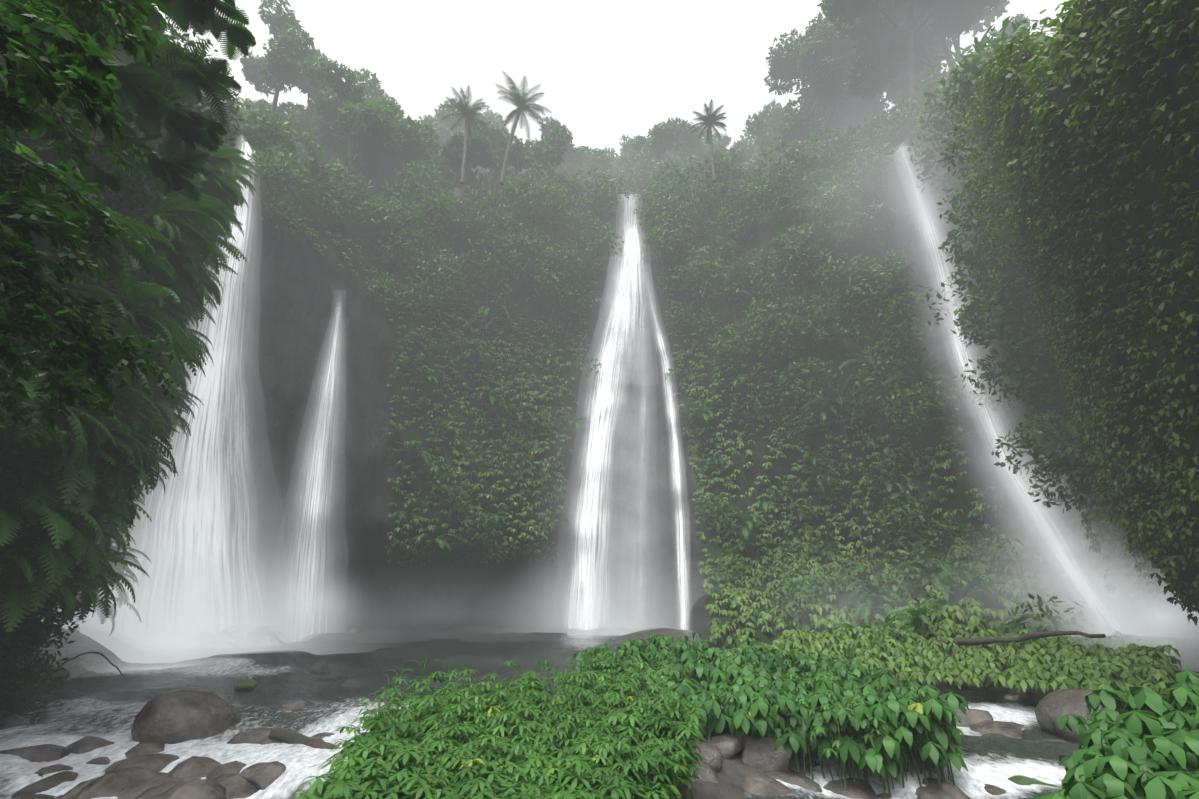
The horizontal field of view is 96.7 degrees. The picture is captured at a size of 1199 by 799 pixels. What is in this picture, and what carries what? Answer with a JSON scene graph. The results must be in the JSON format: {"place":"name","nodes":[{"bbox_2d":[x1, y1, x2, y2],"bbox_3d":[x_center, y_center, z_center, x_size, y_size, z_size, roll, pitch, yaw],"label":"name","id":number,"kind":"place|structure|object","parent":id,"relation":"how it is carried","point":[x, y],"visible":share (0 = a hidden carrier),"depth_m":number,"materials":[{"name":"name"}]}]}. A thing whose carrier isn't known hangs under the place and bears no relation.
{"place":"outdoors","nodes":[
{"label":"outdoors","id":0,"kind":"place"},
{"bbox_2d":[59,501,325,649],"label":"spray mist","id":1,"kind":"structure","parent":0,"point":[178,556],"depth_m":24.15,"materials":[{"name":"white liquid"}]},
{"bbox_2d":[127,533,295,666],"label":"spray mist","id":2,"kind":"structure","parent":0,"point":[248,627],"depth_m":22.03,"materials":[{"name":"white liquid"}]},
{"bbox_2d":[244,566,377,640],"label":"spray mist","id":3,"kind":"structure","parent":0,"point":[306,604],"depth_m":27.45,"materials":[{"name":"white liquid"}]},
{"bbox_2d":[275,558,412,643],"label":"spray mist","id":4,"kind":"structure","parent":0,"point":[341,606],"depth_m":29.23,"materials":[{"name":"white liquid"}]},
{"bbox_2d":[0,624,1078,798],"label":"river water","id":5,"kind":"structure","parent":0,"point":[71,711],"depth_m":13.92,"materials":[{"name":"grey liquid"}]},
{"bbox_2d":[11,771,78,797],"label":"rock","id":6,"kind":"object","parent":5,"relation":"in","point":[48,783],"visible":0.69,"depth_m":8.54,"materials":[{"name":"grey stone"}]},
{"bbox_2d":[37,652,126,682],"bbox_3d":[-11.191,5.863,11.655,0.074,0.636,1.520,-13,-24,32],"label":"bent twig","id":7,"kind":"object","parent":5,"relation":"on","point":[68,660],"visible":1,"depth_m":11.56,"materials":[{"name":"brown wood"}]},
{"bbox_2d":[86,757,109,764],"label":"rock","id":8,"kind":"object","parent":5,"relation":"in","point":[101,761],"visible":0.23,"depth_m":9.64,"materials":[{"name":"grey stone"}]},
{"bbox_2d":[60,646,239,672],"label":"spray mist","id":9,"kind":"structure","parent":5,"relation":"on","point":[164,667],"depth_m":20.15,"materials":[{"name":"white liquid"}]},
{"bbox_2d":[58,516,352,663],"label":"spray mist","id":10,"kind":"structure","parent":5,"relation":"on","point":[253,637],"depth_m":22.56,"materials":[{"name":"white liquid"}]},
{"bbox_2d":[234,679,256,690],"bbox_3d":[-10.926,8.974,16.453,0.625,0.590,0.541,0,-20,0],"label":"mossy rock","id":11,"kind":"object","parent":5,"relation":"in","point":[245,684],"visible":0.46,"depth_m":16.34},
{"bbox_2d":[240,761,285,789],"bbox_3d":[-5.368,6.140,8.487,0.763,0.546,0.477,10,-22,-25],"label":"rock","id":12,"kind":"object","parent":5,"relation":"in","point":[262,776],"visible":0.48,"depth_m":8.50,"materials":[{"name":"grey stone"}]},
{"bbox_2d":[268,726,340,748],"bbox_3d":[-5.462,6.467,10.025,2.163,0.351,0.302,-11,-23,27],"label":"rock","id":13,"kind":"object","parent":5,"relation":"on","point":[280,734],"visible":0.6,"depth_m":10.13,"materials":[{"name":"grey stone"}]},
{"bbox_2d":[385,658,450,691],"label":"sprigs","id":14,"kind":"object","parent":5,"relation":"on","point":[423,672],"visible":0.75,"depth_m":16.51,"materials":[{"name":"green plant"}]},
{"bbox_2d":[468,539,758,635],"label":"spray mist","id":15,"kind":"structure","parent":5,"relation":"on","point":[622,624],"depth_m":33.26,"materials":[{"name":"white liquid"}]},
{"bbox_2d":[823,778,878,798],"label":"rock","id":16,"kind":"object","parent":5,"relation":"in","point":[860,789],"visible":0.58,"depth_m":8.25,"materials":[{"name":"grey stone"}]},
{"bbox_2d":[955,708,993,727],"bbox_3d":[8.434,7.654,12.722,1.410,0.605,1.380,0,-20,0],"label":"rock","id":17,"kind":"object","parent":5,"relation":"in","point":[972,716],"visible":0.27,"depth_m":12.29,"materials":[{"name":"grey stone"}]},
{"bbox_2d":[1124,574,1198,640],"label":"spray mist","id":18,"kind":"structure","parent":5,"relation":"on","point":[1158,618],"depth_m":15.81,"materials":[{"name":"white liquid"}]},
{"bbox_2d":[497,559,657,636],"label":"spray mist","id":19,"kind":"structure","parent":0,"point":[559,607],"depth_m":32.50,"materials":[{"name":"white liquid"}]},
{"bbox_2d":[110,0,1072,160],"label":"sky","id":20,"kind":"structure","parent":0,"point":[607,70],"materials":[{"name":"white"}]},
{"bbox_2d":[0,0,1198,655],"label":"cliff terrain","id":21,"kind":"structure","parent":0,"point":[304,294],"depth_m":35.63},
{"bbox_2d":[0,5,243,716],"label":"wall foliage","id":22,"kind":"object","parent":21,"relation":"on","point":[33,631],"visible":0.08,"depth_m":12.97,"materials":[{"name":"green plant"}]},
{"bbox_2d":[0,138,258,635],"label":"wall ferns","id":23,"kind":"object","parent":22,"relation":"attached to","point":[78,493],"depth_m":12.62,"materials":[{"name":"green plant"}]},
{"bbox_2d":[0,0,255,454],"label":"tree","id":24,"kind":"object","parent":21,"relation":"on","point":[93,75],"depth_m":5.21,"materials":[{"name":"green plant"}]},
{"bbox_2d":[88,135,302,643],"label":"waterfall","id":25,"kind":"object","parent":21,"relation":"on","point":[204,385],"visible":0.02,"depth_m":27.77,"materials":[{"name":"liquid"}]},
{"bbox_2d":[44,156,370,646],"bbox_3d":[-19.216,-6.010,36.434,14.160,46.464,31.162,12,-23,-30],"label":"waterfall spray","id":26,"kind":"object","parent":21,"relation":"on","point":[198,499],"visible":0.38,"depth_m":26.17,"materials":[{"name":"white liquid"}]},
{"bbox_2d":[240,0,334,129],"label":"tree","id":27,"kind":"object","parent":21,"relation":"on","point":[275,69],"visible":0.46,"depth_m":43.56,"materials":[{"name":"green plant"}]},
{"bbox_2d":[271,303,348,642],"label":"waterfall","id":28,"kind":"object","parent":21,"relation":"on","point":[321,442],"visible":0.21,"depth_m":31.99,"materials":[{"name":"liquid"}]},
{"bbox_2d":[284,60,349,182],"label":"tree","id":29,"kind":"object","parent":21,"relation":"on","point":[305,86],"visible":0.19,"depth_m":46.13,"materials":[{"name":"green plant"}]},
{"bbox_2d":[297,54,406,202],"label":"tree","id":30,"kind":"object","parent":21,"relation":"on","point":[378,131],"visible":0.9,"depth_m":40.70,"materials":[{"name":"green plant"}]},
{"bbox_2d":[319,92,420,197],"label":"tree","id":31,"kind":"object","parent":21,"relation":"on","point":[334,136],"visible":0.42,"depth_m":43.34,"materials":[{"name":"green plant"}]},
{"bbox_2d":[330,124,415,207],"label":"tree","id":32,"kind":"object","parent":21,"relation":"on","point":[364,163],"visible":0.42,"depth_m":42.81,"materials":[{"name":"green plant"}]},
{"bbox_2d":[354,68,403,115],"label":"tree","id":33,"kind":"object","parent":21,"relation":"on","point":[372,89],"visible":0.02,"depth_m":50.51,"materials":[{"name":"green plant"}]},
{"bbox_2d":[370,213,420,264],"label":"tree fern","id":34,"kind":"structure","parent":21,"relation":"on","point":[389,222],"depth_m":39.51,"materials":[{"name":"green plant"}]},
{"bbox_2d":[357,114,442,199],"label":"tree","id":35,"kind":"object","parent":21,"relation":"on","point":[427,146],"visible":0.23,"depth_m":44.02,"materials":[{"name":"green plant"}]},
{"bbox_2d":[420,116,471,171],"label":"tree","id":36,"kind":"object","parent":21,"relation":"on","point":[459,129],"depth_m":59.67,"materials":[{"name":"green plant"}]},
{"bbox_2d":[419,125,479,195],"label":"tree","id":37,"kind":"object","parent":21,"relation":"on","point":[439,129],"depth_m":57.11,"materials":[{"name":"green plant"}]},
{"bbox_2d":[423,131,501,203],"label":"tree","id":38,"kind":"object","parent":21,"relation":"on","point":[481,153],"visible":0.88,"depth_m":46.33,"materials":[{"name":"green plant"}]},
{"bbox_2d":[444,222,483,270],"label":"tree fern","id":39,"kind":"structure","parent":21,"relation":"on","point":[462,242],"depth_m":42.33,"materials":[{"name":"green plant"}]},
{"bbox_2d":[441,86,489,184],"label":"skyline palm","id":40,"kind":"object","parent":21,"relation":"on","point":[467,113],"visible":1,"depth_m":42.73,"materials":[{"name":"green plant"}]},
{"bbox_2d":[418,98,513,145],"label":"tree","id":41,"kind":"object","parent":21,"relation":"on","point":[495,119],"depth_m":60.79,"materials":[{"name":"green plant"}]},
{"bbox_2d":[472,119,533,196],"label":"tree","id":42,"kind":"object","parent":21,"relation":"on","point":[498,140],"visible":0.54,"depth_m":48.91,"materials":[{"name":"green plant"}]},
{"bbox_2d":[495,71,551,185],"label":"skyline palm","id":43,"kind":"object","parent":21,"relation":"on","point":[517,99],"visible":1,"depth_m":43.06,"materials":[{"name":"green plant"}]},
{"bbox_2d":[505,239,542,294],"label":"tree fern","id":44,"kind":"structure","parent":21,"relation":"on","point":[521,265],"depth_m":43.97,"materials":[{"name":"green plant"}]},
{"bbox_2d":[523,116,590,199],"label":"tree","id":45,"kind":"object","parent":21,"relation":"on","point":[553,146],"visible":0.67,"depth_m":50.28,"materials":[{"name":"green plant"}]},
{"bbox_2d":[555,155,601,179],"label":"tree","id":46,"kind":"object","parent":21,"relation":"on","point":[565,167],"depth_m":53.60,"materials":[{"name":"green plant"}]},
{"bbox_2d":[552,256,639,628],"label":"waterfall","id":47,"kind":"object","parent":21,"relation":"on","point":[605,372],"depth_m":40.51,"materials":[{"name":"liquid"}]},
{"bbox_2d":[580,148,613,189],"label":"tree","id":48,"kind":"object","parent":21,"relation":"on","point":[604,164],"depth_m":51.79,"materials":[{"name":"green plant"}]},
{"bbox_2d":[591,147,630,178],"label":"tree","id":49,"kind":"object","parent":21,"relation":"on","point":[613,158],"depth_m":62.20,"materials":[{"name":"green plant"}]},
{"bbox_2d":[500,388,737,629],"bbox_3d":[0.824,-6.994,45.109,14.397,50.654,28.574,8,-21,-20],"label":"waterfall spray","id":50,"kind":"object","parent":21,"relation":"on","point":[622,503],"visible":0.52,"depth_m":38.85,"materials":[{"name":"white liquid"}]},
{"bbox_2d":[115,204,1131,666],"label":"wall vines","id":51,"kind":"object","parent":21,"relation":"on","point":[977,608],"depth_m":35.50,"materials":[{"name":"green plant"}]},
{"bbox_2d":[589,194,658,384],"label":"waterfall","id":52,"kind":"structure","parent":21,"relation":"attached to","point":[624,311],"depth_m":45.15,"materials":[{"name":"white liquid"}]},
{"bbox_2d":[618,328,661,623],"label":"waterfall","id":53,"kind":"structure","parent":21,"relation":"on","point":[640,489],"depth_m":39.96,"materials":[{"name":"liquid"}]},
{"bbox_2d":[619,126,663,158],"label":"tree","id":54,"kind":"object","parent":21,"relation":"on","point":[625,148],"depth_m":63.91,"materials":[{"name":"green plant"}]},
{"bbox_2d":[228,16,1060,227],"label":"rim undergrowth","id":55,"kind":"object","parent":21,"relation":"on","point":[265,127],"visible":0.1,"depth_m":41.19,"materials":[{"name":"green plant"}]},
{"bbox_2d":[616,121,681,180],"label":"tree","id":56,"kind":"object","parent":21,"relation":"on","point":[661,140],"depth_m":52.80,"materials":[{"name":"green plant"}]},
{"bbox_2d":[259,112,1072,657],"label":"wall ferns","id":57,"kind":"object","parent":21,"relation":"on","point":[875,598],"depth_m":36.23,"materials":[{"name":"green plant"}]},
{"bbox_2d":[640,264,692,631],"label":"waterfall","id":58,"kind":"object","parent":21,"relation":"on","point":[674,439],"depth_m":41.01,"materials":[{"name":"liquid"}]},
{"bbox_2d":[236,47,1099,673],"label":"wall bushes","id":59,"kind":"object","parent":21,"relation":"on","point":[980,315],"depth_m":37.32,"materials":[{"name":"green plant"}]},
{"bbox_2d":[662,210,696,259],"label":"tree fern","id":60,"kind":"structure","parent":21,"relation":"on","point":[683,227],"depth_m":45.82,"materials":[{"name":"green plant"}]},
{"bbox_2d":[664,117,709,166],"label":"tree","id":61,"kind":"object","parent":21,"relation":"on","point":[691,143],"depth_m":56.02,"materials":[{"name":"green plant"}]},
{"bbox_2d":[690,99,726,182],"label":"skyline palm","id":62,"kind":"object","parent":21,"relation":"on","point":[710,117],"visible":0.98,"depth_m":45.02,"materials":[{"name":"green plant"}]},
{"bbox_2d":[679,145,747,182],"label":"tree","id":63,"kind":"object","parent":21,"relation":"on","point":[732,152],"depth_m":48.95,"materials":[{"name":"green plant"}]},
{"bbox_2d":[699,127,731,150],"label":"tree","id":64,"kind":"object","parent":21,"relation":"on","point":[725,141],"depth_m":63.57,"materials":[{"name":"green plant"}]},
{"bbox_2d":[706,268,759,327],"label":"tree fern","id":65,"kind":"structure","parent":21,"relation":"on","point":[732,291],"depth_m":42.48,"materials":[{"name":"green plant"}]},
{"bbox_2d":[730,131,770,159],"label":"tree","id":66,"kind":"object","parent":21,"relation":"on","point":[742,145],"depth_m":59.75,"materials":[{"name":"green plant"}]},
{"bbox_2d":[745,113,780,162],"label":"tree","id":67,"kind":"object","parent":21,"relation":"on","point":[758,128],"depth_m":55.83,"materials":[{"name":"green plant"}]},
{"bbox_2d":[754,293,809,356],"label":"tree fern","id":68,"kind":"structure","parent":21,"relation":"on","point":[782,310],"depth_m":39.28,"materials":[{"name":"green plant"}]},
{"bbox_2d":[740,87,839,150],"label":"tree","id":69,"kind":"object","parent":21,"relation":"on","point":[774,114],"depth_m":58.58,"materials":[{"name":"green plant"}]},
{"bbox_2d":[770,230,825,294],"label":"tree fern","id":70,"kind":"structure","parent":21,"relation":"on","point":[804,257],"depth_m":40.12,"materials":[{"name":"green plant"}]},
{"bbox_2d":[764,18,866,156],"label":"tree","id":71,"kind":"object","parent":21,"relation":"on","point":[783,64],"depth_m":50.40,"materials":[{"name":"green plant"}]},
{"bbox_2d":[786,306,853,373],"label":"tree fern","id":72,"kind":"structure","parent":21,"relation":"on","point":[821,336],"depth_m":38.11,"materials":[{"name":"green plant"}]},
{"bbox_2d":[801,372,871,440],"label":"tree fern","id":73,"kind":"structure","parent":21,"relation":"on","point":[840,400],"depth_m":35.90,"materials":[{"name":"green plant"}]},
{"bbox_2d":[796,12,943,135],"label":"tree","id":74,"kind":"object","parent":21,"relation":"on","point":[856,112],"depth_m":48.87,"materials":[{"name":"green plant"}]},
{"bbox_2d":[831,327,916,396],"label":"tree fern","id":75,"kind":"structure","parent":21,"relation":"on","point":[862,354],"depth_m":35.14,"materials":[{"name":"green plant"}]},
{"bbox_2d":[855,263,935,335],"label":"tree fern","id":76,"kind":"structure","parent":21,"relation":"on","point":[885,292],"depth_m":35.23,"materials":[{"name":"green plant"}]},
{"bbox_2d":[802,1,1009,119],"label":"tree","id":77,"kind":"object","parent":21,"relation":"on","point":[979,28],"depth_m":50.45,"materials":[{"name":"green plant"}]},
{"bbox_2d":[817,0,1006,128],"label":"tree","id":78,"kind":"object","parent":21,"relation":"on","point":[848,11],"depth_m":40.19,"materials":[{"name":"green plant"}]},
{"bbox_2d":[851,0,983,85],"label":"tree","id":79,"kind":"object","parent":21,"relation":"on","point":[965,10],"depth_m":40.85,"materials":[{"name":"green plant"}]},
{"bbox_2d":[885,3,954,92],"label":"tree","id":80,"kind":"object","parent":21,"relation":"on","point":[941,42],"depth_m":43.90,"materials":[{"name":"green plant"}]},
{"bbox_2d":[881,347,960,419],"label":"tree fern","id":81,"kind":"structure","parent":21,"relation":"on","point":[919,372],"depth_m":32.44,"materials":[{"name":"green plant"}]},
{"bbox_2d":[897,1,1030,105],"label":"tree","id":82,"kind":"object","parent":21,"relation":"on","point":[987,12],"depth_m":42.48,"materials":[{"name":"green plant"}]},
{"bbox_2d":[893,142,1121,633],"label":"waterfall","id":83,"kind":"object","parent":21,"relation":"on","point":[960,353],"depth_m":30.70,"materials":[{"name":"liquid"}]},
{"bbox_2d":[871,146,1198,637],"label":"waterfall spray","id":84,"kind":"object","parent":21,"relation":"on","point":[1016,484],"visible":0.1,"depth_m":26.27,"materials":[{"name":"white liquid"}]},
{"bbox_2d":[943,0,1136,349],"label":"tree","id":85,"kind":"object","parent":21,"relation":"on","point":[995,179],"visible":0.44,"depth_m":18.47,"materials":[{"name":"green plant"}]},
{"bbox_2d":[966,0,1198,653],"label":"buttress plants","id":86,"kind":"object","parent":21,"relation":"on","point":[1103,494],"visible":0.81,"depth_m":14.19,"materials":[{"name":"green plant"}]},
{"bbox_2d":[0,619,1198,798],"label":"terrain","id":87,"kind":"structure","parent":0,"point":[734,772],"depth_m":17.22,"materials":[{"name":"grey stone"}]},
{"bbox_2d":[242,413,368,644],"bbox_3d":[-15.597,5.544,32.684,2.797,21.789,9.293,-6,-21,15],"label":"waterfall spray","id":88,"kind":"object","parent":87,"relation":"on","point":[316,453],"visible":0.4,"depth_m":30.18,"materials":[{"name":"white liquid"}]},
{"bbox_2d":[291,645,706,798],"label":"cassava bush","id":89,"kind":"object","parent":87,"relation":"on","point":[566,772],"visible":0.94,"depth_m":5.89,"materials":[{"name":"green plant"}]},
{"bbox_2d":[0,629,1065,798],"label":"river stones","id":90,"kind":"object","parent":87,"relation":"on","point":[136,773],"visible":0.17,"depth_m":8.84,"materials":[{"name":"grey stone"}]},
{"bbox_2d":[131,690,240,743],"bbox_3d":[-8.810,6.795,11.255,1.606,1.183,1.698,-8,-21,20],"label":"boulder","id":91,"kind":"object","parent":90,"relation":"on","point":[176,717],"visible":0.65,"depth_m":10.83,"materials":[{"name":"grey stone"}]},
{"bbox_2d":[1034,689,1102,742],"bbox_3d":[10.552,6.880,11.599,1.735,1.022,1.890,13,-24,-31],"label":"boulder","id":92,"kind":"object","parent":90,"relation":"on","point":[1051,708],"visible":0.29,"depth_m":11.52,"materials":[{"name":"grey stone"}]},
{"bbox_2d":[689,756,718,782],"bbox_3d":[1.198,5.694,7.811,1.138,0.802,0.904,0,-20,0],"label":"boulder","id":93,"kind":"object","parent":87,"relation":"on","point":[709,774],"visible":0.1,"depth_m":7.87,"materials":[{"name":"grey stone"}]},
{"bbox_2d":[305,632,1198,798],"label":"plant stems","id":94,"kind":"object","parent":87,"relation":"on","point":[804,759],"visible":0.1,"depth_m":8.36,"materials":[{"name":"green plant"}]},
{"bbox_2d":[477,790,578,798],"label":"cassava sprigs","id":95,"kind":"object","parent":94,"relation":"on","point":[566,794],"visible":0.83,"depth_m":4.08,"materials":[{"name":"green plant"}]},
{"bbox_2d":[739,731,790,771],"bbox_3d":[2.862,6.248,9.277,1.086,1.188,0.971,0,-20,0],"label":"boulder","id":96,"kind":"object","parent":87,"relation":"on","point":[758,754],"visible":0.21,"depth_m":8.93,"materials":[{"name":"grey stone"}]},
{"bbox_2d":[574,632,969,779],"bbox_3d":[3.020,6.341,12.096,7.458,1.541,8.528,0,-20,0],"label":"broad leaf bush","id":97,"kind":"object","parent":87,"relation":"on","point":[887,744],"visible":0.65,"depth_m":9.49,"materials":[{"name":"green plant"}]},
{"bbox_2d":[778,623,1181,694],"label":"shrubs","id":98,"kind":"object","parent":87,"relation":"on","point":[1129,661],"visible":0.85,"depth_m":15.93,"materials":[{"name":"green plant"}]},
{"bbox_2d":[923,631,1105,647],"bbox_3d":[13.669,8.227,18.114,0.444,0.910,5.944,10,-22,-25],"label":"fallen branch","id":99,"kind":"object","parent":87,"relation":"on","point":[987,640],"visible":0.88,"depth_m":17.83,"materials":[{"name":"brown wood"}]},
{"bbox_2d":[1033,670,1198,798],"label":"bank plants","id":100,"kind":"object","parent":87,"relation":"on","point":[1154,750],"visible":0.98,"depth_m":4.78,"materials":[{"name":"green plant"}]},
{"bbox_2d":[517,529,708,631],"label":"spray mist","id":101,"kind":"structure","parent":0,"point":[604,587],"depth_m":35.62,"materials":[{"name":"white liquid"}]},
{"bbox_2d":[636,21,1000,198],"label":"spray mist","id":102,"kind":"structure","parent":0,"point":[886,72],"depth_m":41.07,"materials":[{"name":"grey liquid"}]},
{"bbox_2d":[714,533,1064,617],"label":"spray mist","id":103,"kind":"structure","parent":0,"point":[1007,573],"depth_m":22.69,"materials":[{"name":"white liquid"}]},
{"bbox_2d":[795,40,1035,229],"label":"spray mist","id":104,"kind":"structure","parent":0,"point":[887,140],"depth_m":35.01,"materials":[{"name":"grey liquid"}]},
{"bbox_2d":[885,210,976,306],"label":"spray mist","id":105,"kind":"structure","parent":0,"point":[926,256],"depth_m":33.40,"materials":[{"name":"grey liquid"}]},
{"bbox_2d":[958,488,1098,570],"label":"spray mist","id":106,"kind":"structure","parent":0,"point":[1038,534],"depth_m":24.89,"materials":[{"name":"white liquid"}]},
{"bbox_2d":[1008,775,1060,787],"bbox_3d":[7.246,6.087,8.058,1.525,0.533,1.644,15,-25,-36],"label":"leaf","id":107,"kind":"object","parent":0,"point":[1020,780],"visible":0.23,"depth_m":8.23,"materials":[{"name":"green plant"}]},
{"bbox_2d":[1024,515,1178,642],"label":"spray mist","id":108,"kind":"structure","parent":0,"point":[1093,589],"depth_m":19.98,"materials":[{"name":"white liquid"}]},
{"bbox_2d":[1045,543,1198,661],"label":"spray mist","id":109,"kind":"structure","parent":0,"point":[1115,601],"depth_m":17.97,"materials":[{"name":"white liquid"}]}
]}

